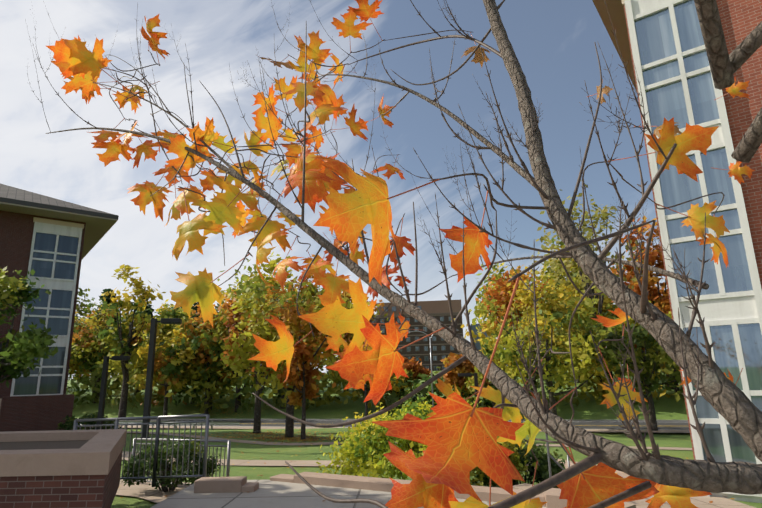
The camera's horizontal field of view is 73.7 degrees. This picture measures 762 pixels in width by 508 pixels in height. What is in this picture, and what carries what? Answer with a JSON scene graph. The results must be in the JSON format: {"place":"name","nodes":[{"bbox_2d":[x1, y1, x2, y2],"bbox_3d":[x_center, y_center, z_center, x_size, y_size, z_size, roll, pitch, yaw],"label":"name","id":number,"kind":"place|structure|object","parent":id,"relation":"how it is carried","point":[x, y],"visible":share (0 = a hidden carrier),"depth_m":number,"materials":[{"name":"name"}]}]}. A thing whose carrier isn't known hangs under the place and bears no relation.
{"place":"outdoors","nodes":[
{"label":"outdoors","id":0,"kind":"place"},
{"bbox_2d":[0,0,666,379],"label":"sky","id":1,"kind":"structure","parent":0,"point":[552,41],"materials":[{"name":"blue"}]},
{"bbox_2d":[150,480,545,507],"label":"plaza","id":2,"kind":"structure","parent":0,"point":[271,494],"depth_m":7.48,"materials":[{"name":"concrete"}]},
{"bbox_2d":[0,449,122,507],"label":"brick planter","id":3,"kind":"object","parent":2,"relation":"on","point":[82,491],"visible":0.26,"depth_m":5.98,"materials":[{"name":"red brick"}]},
{"bbox_2d":[0,440,88,449],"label":"planter soil","id":4,"kind":"structure","parent":3,"relation":"in","point":[69,444],"depth_m":7.96,"materials":[{"name":"brown soil"}]},
{"bbox_2d":[0,429,126,476],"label":"wall cap","id":5,"kind":"object","parent":3,"relation":"on","point":[98,452],"visible":1,"depth_m":6.04,"materials":[{"name":"beige concrete"}]},
{"bbox_2d":[73,414,209,486],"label":"ramp railing","id":6,"kind":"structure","parent":2,"relation":"on","point":[153,477],"depth_m":8.97,"materials":[{"name":"metal"}]},
{"bbox_2d":[194,472,566,507],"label":"low plaza walls","id":7,"kind":"structure","parent":2,"relation":"on","point":[551,496],"depth_m":7.94,"materials":[{"name":"concrete"}]},
{"bbox_2d":[25,0,761,507],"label":"maple","id":8,"kind":"object","parent":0,"point":[456,438],"depth_m":0.66,"materials":[{"name":"orange plant"}]},
{"bbox_2d":[91,17,742,506],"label":"maple leaves","id":9,"kind":"object","parent":8,"relation":"attached to","point":[401,229],"visible":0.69,"depth_m":0.88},
{"bbox_2d":[119,420,688,429],"bbox_3d":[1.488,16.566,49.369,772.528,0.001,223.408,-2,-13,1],"label":"road","id":10,"kind":"structure","parent":0,"point":[598,424],"depth_m":48.18,"materials":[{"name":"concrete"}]},
{"bbox_2d":[77,418,687,429],"bbox_3d":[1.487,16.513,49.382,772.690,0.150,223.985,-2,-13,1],"label":"road kerbs","id":11,"kind":"structure","parent":10,"relation":"on","point":[371,427],"depth_m":49.68,"materials":[{"name":"concrete"}]},
{"bbox_2d":[242,420,524,421],"bbox_3d":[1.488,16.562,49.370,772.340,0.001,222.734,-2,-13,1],"label":"road edge lines","id":12,"kind":"object","parent":10,"relation":"on","point":[272,420],"visible":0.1,"depth_m":57.43,"materials":[{"name":"white paint"}]},
{"bbox_2d":[253,423,623,425],"bbox_3d":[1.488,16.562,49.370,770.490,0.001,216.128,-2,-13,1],"label":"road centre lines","id":13,"kind":"object","parent":10,"relation":"on","point":[601,425],"visible":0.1,"depth_m":44.09,"materials":[{"name":"yellow paint"}]},
{"bbox_2d":[118,426,689,432],"bbox_3d":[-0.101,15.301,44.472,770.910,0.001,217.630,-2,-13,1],"label":"road pavement","id":14,"kind":"structure","parent":0,"point":[588,430],"depth_m":46.50,"materials":[{"name":"grey asphalt"}]},
{"bbox_2d":[66,369,761,507],"bbox_3d":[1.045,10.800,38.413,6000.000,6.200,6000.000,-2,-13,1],"label":"ground","id":15,"kind":"structure","parent":0,"point":[667,408],"depth_m":47.47,"materials":[{"name":"green plant"}]},
{"bbox_2d":[0,266,57,386],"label":"tree","id":16,"kind":"object","parent":15,"relation":"on","point":[24,348],"depth_m":21.01,"materials":[{"name":"green plant"}]},
{"bbox_2d":[0,210,85,431],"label":"building walls","id":17,"kind":"structure","parent":15,"relation":"on","point":[37,413],"depth_m":30.52,"materials":[{"name":"red brick"}]},
{"bbox_2d":[0,217,83,406],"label":"trim","id":18,"kind":"structure","parent":17,"relation":"attached to","point":[57,222],"depth_m":32.93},
{"bbox_2d":[10,222,82,395],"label":"building bay frames","id":19,"kind":"structure","parent":17,"relation":"attached to","point":[48,308],"depth_m":31.82,"materials":[{"name":"white metal"}]},
{"bbox_2d":[13,232,78,394],"bbox_3d":[-20.755,3.604,31.648,2.460,10.050,0.020,9,-17,-37],"label":"window glass","id":20,"kind":"object","parent":19,"relation":"in","point":[58,326],"depth_m":31.80,"materials":[{"name":"blue glass"}]},
{"bbox_2d":[29,222,79,344],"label":"wall panels","id":21,"kind":"object","parent":17,"relation":"attached to","point":[47,227],"visible":0.1,"depth_m":32.37,"materials":[{"name":"white paint"}]},
{"bbox_2d":[0,184,113,214],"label":"building roof","id":22,"kind":"structure","parent":17,"relation":"on","point":[7,191],"depth_m":33.15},
{"bbox_2d":[0,202,117,258],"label":"roof soffit","id":23,"kind":"structure","parent":22,"relation":"attached to","point":[97,228],"depth_m":33.28,"materials":[{"name":"beige paint"}]},
{"bbox_2d":[0,197,118,219],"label":"roof fascia","id":24,"kind":"structure","parent":22,"relation":"attached to","point":[47,206],"depth_m":31.71,"materials":[{"name":"grey metal"}]},
{"bbox_2d":[69,312,96,392],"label":"tree","id":25,"kind":"object","parent":15,"relation":"on","point":[88,377],"depth_m":91.56,"materials":[{"name":"green plant"}]},
{"bbox_2d":[75,287,95,326],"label":"tree","id":26,"kind":"object","parent":15,"relation":"on","point":[79,310],"visible":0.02,"depth_m":98.49,"materials":[{"name":"green plant"}]},
{"bbox_2d":[68,312,103,378],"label":"tree","id":27,"kind":"object","parent":15,"relation":"on","point":[77,330],"depth_m":78.40,"materials":[{"name":"green plant"}]},
{"bbox_2d":[56,412,120,429],"bbox_3d":[-16.611,9.766,28.952,3.190,1.502,3.307,-2,-13,1],"label":"shrub","id":28,"kind":"object","parent":15,"relation":"on","point":[69,423],"depth_m":28.47,"materials":[{"name":"green plant"}]},
{"bbox_2d":[94,288,117,396],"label":"pine tree","id":29,"kind":"object","parent":15,"relation":"on","point":[108,300],"depth_m":87.84,"materials":[{"name":"green plant"}]},
{"bbox_2d":[68,293,143,402],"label":"tree","id":30,"kind":"object","parent":15,"relation":"on","point":[92,345],"depth_m":75.36,"materials":[{"name":"green plant"}]},
{"bbox_2d":[96,356,129,429],"bbox_3d":[-14.039,7.333,26.563,1.294,3.904,0.460,1,-14,-8],"label":"area lamp","id":31,"kind":"object","parent":15,"relation":"on","point":[101,407],"visible":0.79,"depth_m":26.56,"materials":[{"name":"black metal"}]},
{"bbox_2d":[96,264,165,417],"bbox_3d":[-32.633,11.271,65.445,7.832,19.556,8.374,-2,-13,1],"label":"tall yellow tree","id":32,"kind":"object","parent":15,"relation":"on","point":[127,305],"depth_m":64.82,"materials":[{"name":"yellow plant"}]},
{"bbox_2d":[122,296,153,395],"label":"tree","id":33,"kind":"object","parent":15,"relation":"on","point":[146,300],"depth_m":89.91,"materials":[{"name":"green plant"}]},
{"bbox_2d":[133,304,156,392],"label":"pine tree","id":34,"kind":"object","parent":15,"relation":"on","point":[148,311],"depth_m":81.04,"materials":[{"name":"green plant"}]},
{"bbox_2d":[109,332,180,385],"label":"tree","id":35,"kind":"object","parent":15,"relation":"on","point":[144,344],"visible":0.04,"depth_m":73.43,"materials":[{"name":"plant"}]},
{"bbox_2d":[80,420,239,429],"bbox_3d":[-40.654,18.464,55.063,58.000,0.900,0.190,-5,-14,17],"label":"guard rail","id":36,"kind":"object","parent":15,"relation":"on","point":[211,423],"visible":0.23,"depth_m":48.20,"materials":[{"name":"grey metal"}]},
{"bbox_2d":[140,318,181,437],"bbox_3d":[-9.467,5.288,21.898,1.298,4.975,0.460,1,-14,-10],"label":"area lamp","id":37,"kind":"object","parent":15,"relation":"on","point":[150,372],"visible":0.94,"depth_m":21.85,"materials":[{"name":"black metal"}]},
{"bbox_2d":[127,325,206,415],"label":"green tree","id":38,"kind":"object","parent":15,"relation":"on","point":[167,369],"depth_m":63.35,"materials":[{"name":"green plant"}]},
{"bbox_2d":[156,309,186,389],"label":"tree","id":39,"kind":"object","parent":15,"relation":"on","point":[166,327],"depth_m":86.98,"materials":[{"name":"green plant"}]},
{"bbox_2d":[121,435,223,491],"bbox_3d":[-4.455,4.427,10.700,2.079,1.234,1.990,-2,-13,1],"label":"bush","id":40,"kind":"object","parent":15,"relation":"on","point":[168,481],"depth_m":10.42,"materials":[{"name":"green plant"}]},
{"bbox_2d":[153,299,194,340],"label":"tree","id":41,"kind":"object","parent":15,"relation":"on","point":[178,312],"visible":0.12,"depth_m":115.53,"materials":[{"name":"plant"}]},
{"bbox_2d":[131,438,230,486],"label":"ramp railing","id":42,"kind":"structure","parent":15,"relation":"on","point":[228,446],"depth_m":10.75,"materials":[{"name":"metal"}]},
{"bbox_2d":[156,327,213,403],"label":"tree","id":43,"kind":"object","parent":15,"relation":"on","point":[177,328],"depth_m":70.00,"materials":[{"name":"green plant"}]},
{"bbox_2d":[190,302,210,330],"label":"pine tree","id":44,"kind":"object","parent":15,"relation":"on","point":[195,308],"visible":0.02,"depth_m":88.77,"materials":[{"name":"green plant"}]},
{"bbox_2d":[173,302,237,413],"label":"tree","id":45,"kind":"object","parent":15,"relation":"on","point":[194,340],"depth_m":64.29,"materials":[{"name":"green plant"}]},
{"bbox_2d":[171,328,249,409],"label":"tree","id":46,"kind":"object","parent":15,"relation":"on","point":[200,374],"depth_m":64.57,"materials":[{"name":"green plant"}]},
{"bbox_2d":[192,286,279,411],"bbox_3d":[-18.363,12.043,66.587,13.661,16.574,13.809,-2,-13,1],"label":"tree","id":47,"kind":"object","parent":15,"relation":"on","point":[215,334],"depth_m":64.42,"materials":[{"name":"green plant"}]},
{"bbox_2d":[219,269,263,386],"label":"tree","id":48,"kind":"object","parent":15,"relation":"on","point":[231,292],"depth_m":116.61,"materials":[{"name":"plant"}]},
{"bbox_2d":[219,273,278,391],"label":"tree","id":49,"kind":"object","parent":15,"relation":"on","point":[237,280],"depth_m":92.90,"materials":[{"name":"plant"}]},
{"bbox_2d":[218,277,288,433],"bbox_3d":[-8.944,7.287,37.453,6.149,11.457,7.054,-2,-13,1],"label":"brown tree","id":50,"kind":"object","parent":15,"relation":"on","point":[232,316],"depth_m":36.65,"materials":[{"name":"plant"}]},
{"bbox_2d":[225,290,328,408],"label":"tree","id":51,"kind":"object","parent":15,"relation":"on","point":[284,298],"depth_m":65.48,"materials":[{"name":"green plant"}]},
{"bbox_2d":[262,274,299,392],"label":"tree","id":52,"kind":"object","parent":15,"relation":"on","point":[285,288],"depth_m":85.66,"materials":[{"name":"plant"}]},
{"bbox_2d":[194,252,379,437],"bbox_3d":[-5.541,5.664,31.342,11.248,10.953,10.389,-2,-13,1],"label":"tree","id":53,"kind":"object","parent":15,"relation":"on","point":[289,318],"depth_m":30.00,"materials":[{"name":"green plant"}]},
{"bbox_2d":[277,339,319,439],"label":"rust sapling","id":54,"kind":"object","parent":15,"relation":"on","point":[303,351],"depth_m":28.79,"materials":[{"name":"plant"}]},
{"bbox_2d":[330,371,354,390],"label":"tree","id":55,"kind":"object","parent":15,"relation":"on","point":[333,374],"depth_m":64.42,"materials":[{"name":"green plant"}]},
{"bbox_2d":[313,289,387,390],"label":"tree","id":56,"kind":"object","parent":15,"relation":"on","point":[345,294],"depth_m":81.98,"materials":[{"name":"plant"}]},
{"bbox_2d":[356,381,391,415],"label":"tree","id":57,"kind":"object","parent":15,"relation":"on","point":[360,390],"depth_m":56.93,"materials":[{"name":"plant"}]},
{"bbox_2d":[66,295,684,413],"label":"roadside understory","id":58,"kind":"object","parent":15,"relation":"on","point":[278,400],"visible":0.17,"depth_m":61.30,"materials":[{"name":"green plant"}]},
{"bbox_2d":[390,368,413,407],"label":"tree","id":59,"kind":"object","parent":15,"relation":"on","point":[393,385],"depth_m":57.54,"materials":[{"name":"green plant"}]},
{"bbox_2d":[389,356,430,397],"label":"tree","id":60,"kind":"object","parent":15,"relation":"on","point":[416,367],"depth_m":60.40,"materials":[{"name":"orange plant"}]},
{"bbox_2d":[369,314,462,370],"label":"dark building","id":61,"kind":"structure","parent":15,"relation":"on","point":[422,341],"depth_m":191.12,"materials":[{"name":"brown brick"}]},
{"bbox_2d":[372,312,462,370],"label":"building window surrounds","id":62,"kind":"object","parent":61,"relation":"attached to","point":[423,335],"visible":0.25,"depth_m":191.41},
{"bbox_2d":[372,316,453,369],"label":"window glass","id":63,"kind":"object","parent":62,"relation":"in","point":[425,339],"visible":0.23,"depth_m":191.02,"materials":[{"name":"glass"}]},
{"bbox_2d":[310,389,537,485],"bbox_3d":[0.920,3.708,10.072,4.447,2.048,3.909,-2,-13,1],"label":"bush","id":64,"kind":"object","parent":15,"relation":"on","point":[364,447],"depth_m":9.54,"materials":[{"name":"green plant"}]},
{"bbox_2d":[119,401,733,505],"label":"fallen leaves","id":65,"kind":"object","parent":15,"relation":"on","point":[308,437],"visible":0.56,"depth_m":29.80,"materials":[{"name":"orange plant"}]},
{"bbox_2d":[408,329,458,406],"bbox_3d":[5.412,12.755,54.163,6.260,9.197,0.340,-5,-14,17],"label":"cobra street light","id":66,"kind":"object","parent":15,"relation":"on","point":[431,363],"visible":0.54,"depth_m":54.36,"materials":[{"name":"grey metal"}]},
{"bbox_2d":[116,431,755,507],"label":"walkways","id":67,"kind":"structure","parent":15,"relation":"on","point":[151,493],"depth_m":11.76,"materials":[{"name":"concrete"}]},
{"bbox_2d":[443,354,469,400],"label":"tree","id":68,"kind":"object","parent":15,"relation":"on","point":[446,360],"depth_m":59.55,"materials":[{"name":"plant"}]},
{"bbox_2d":[440,352,478,395],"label":"tree","id":69,"kind":"object","parent":15,"relation":"on","point":[451,377],"depth_m":54.51,"materials":[{"name":"orange plant"}]},
{"bbox_2d":[458,373,479,407],"bbox_3d":[5.662,9.601,32.406,1.277,3.901,0.487,-2,-13,1],"label":"area lamp","id":70,"kind":"object","parent":15,"relation":"on","point":[469,375],"visible":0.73,"depth_m":32.62,"materials":[{"name":"black metal"}]},
{"bbox_2d":[470,324,489,356],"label":"blue building wing","id":71,"kind":"structure","parent":15,"relation":"on","point":[475,330],"depth_m":199.08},
{"bbox_2d":[465,332,513,406],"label":"tree","id":72,"kind":"object","parent":15,"relation":"on","point":[480,375],"depth_m":52.16,"materials":[{"name":"plant"}]},
{"bbox_2d":[472,262,533,379],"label":"tree","id":73,"kind":"object","parent":15,"relation":"on","point":[498,275],"depth_m":108.17,"materials":[{"name":"yellow plant"}]},
{"bbox_2d":[475,265,553,382],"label":"tree","id":74,"kind":"object","parent":15,"relation":"on","point":[502,296],"depth_m":77.09,"materials":[{"name":"orange plant"}]},
{"bbox_2d":[472,443,565,487],"bbox_3d":[2.611,4.112,9.746,1.853,1.096,1.835,-2,-13,1],"label":"shrub","id":75,"kind":"object","parent":15,"relation":"on","point":[542,470],"depth_m":9.36,"materials":[{"name":"green plant"}]},
{"bbox_2d":[491,293,572,389],"bbox_3d":[17.895,10.854,58.629,10.600,11.688,11.866,-2,-13,1],"label":"tree","id":76,"kind":"object","parent":15,"relation":"on","point":[527,322],"depth_m":56.51,"materials":[{"name":"plant"}]},
{"bbox_2d":[454,266,621,414],"bbox_3d":[12.426,7.561,41.396,13.085,13.514,13.317,-2,-13,1],"label":"tree","id":77,"kind":"object","parent":15,"relation":"on","point":[509,353],"depth_m":40.04,"materials":[{"name":"plant"}]},
{"bbox_2d":[528,237,603,382],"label":"tree","id":78,"kind":"object","parent":15,"relation":"on","point":[546,270],"depth_m":95.28,"materials":[{"name":"yellow plant"}]},
{"bbox_2d":[538,273,619,388],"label":"tree","id":79,"kind":"object","parent":15,"relation":"on","point":[606,301],"depth_m":65.98,"materials":[{"name":"yellow plant"}]},
{"bbox_2d":[513,483,660,507],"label":"stone ledge","id":80,"kind":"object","parent":15,"relation":"on","point":[524,486],"visible":0.12,"depth_m":8.18,"materials":[{"name":"concrete"}]},
{"bbox_2d":[545,433,573,477],"bbox_3d":[3.237,3.631,8.839,1.042,1.341,0.041,8,-16,-35],"label":"stair rail","id":81,"kind":"object","parent":80,"relation":"on","point":[555,461],"visible":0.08,"depth_m":8.64,"materials":[{"name":"metal"}]},
{"bbox_2d":[531,180,643,388],"bbox_3d":[25.160,4.110,61.841,12.272,24.792,14.091,-2,-13,1],"label":"tall pale tree","id":82,"kind":"object","parent":15,"relation":"on","point":[604,217],"depth_m":61.12,"materials":[{"name":"plant"}]},
{"bbox_2d":[555,301,646,383],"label":"tree","id":83,"kind":"object","parent":15,"relation":"on","point":[604,328],"depth_m":55.05,"materials":[{"name":"green plant"}]},
{"bbox_2d":[590,300,681,430],"bbox_3d":[20.433,8.618,39.875,8.679,10.450,9.680,-2,-13,1],"label":"olive tree","id":84,"kind":"object","parent":15,"relation":"on","point":[640,336],"depth_m":38.94,"materials":[{"name":"green plant"}]},
{"bbox_2d":[609,268,667,301],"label":"tree","id":85,"kind":"object","parent":15,"relation":"on","point":[662,288],"depth_m":102.64,"materials":[{"name":"plant"}]},
{"bbox_2d":[610,215,673,388],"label":"tree","id":86,"kind":"object","parent":15,"relation":"on","point":[655,255],"depth_m":65.61,"materials":[{"name":"plant"}]},
{"bbox_2d":[634,293,679,395],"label":"tree","id":87,"kind":"object","parent":15,"relation":"on","point":[667,309],"depth_m":55.75,"materials":[{"name":"plant"}]},
{"bbox_2d":[624,0,761,459],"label":"building walls","id":88,"kind":"structure","parent":15,"relation":"on","point":[741,20],"depth_m":10.96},
{"bbox_2d":[592,0,636,90],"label":"roof eave","id":89,"kind":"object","parent":88,"relation":"attached to","point":[615,8],"depth_m":16.70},
{"bbox_2d":[624,0,761,496],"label":"building bay frames","id":90,"kind":"structure","parent":88,"relation":"on","point":[738,205],"depth_m":10.96,"materials":[{"name":"white paint"}]},
{"bbox_2d":[634,0,761,463],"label":"window glass","id":91,"kind":"object","parent":90,"relation":"in","point":[655,37],"visible":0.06,"depth_m":11.08,"materials":[{"name":"blue glass"}]},
{"bbox_2d":[631,0,761,502],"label":"building bay spandrels","id":92,"kind":"object","parent":88,"relation":"attached to","point":[742,307],"visible":0.07,"depth_m":10.53,"materials":[{"name":"white paint"}]},
{"bbox_2d":[377,300,462,329],"bbox_3d":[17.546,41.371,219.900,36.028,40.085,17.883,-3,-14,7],"label":"roof","id":93,"kind":"structure","parent":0,"point":[440,306],"depth_m":216.50,"materials":[{"name":"grey"}]}
]}

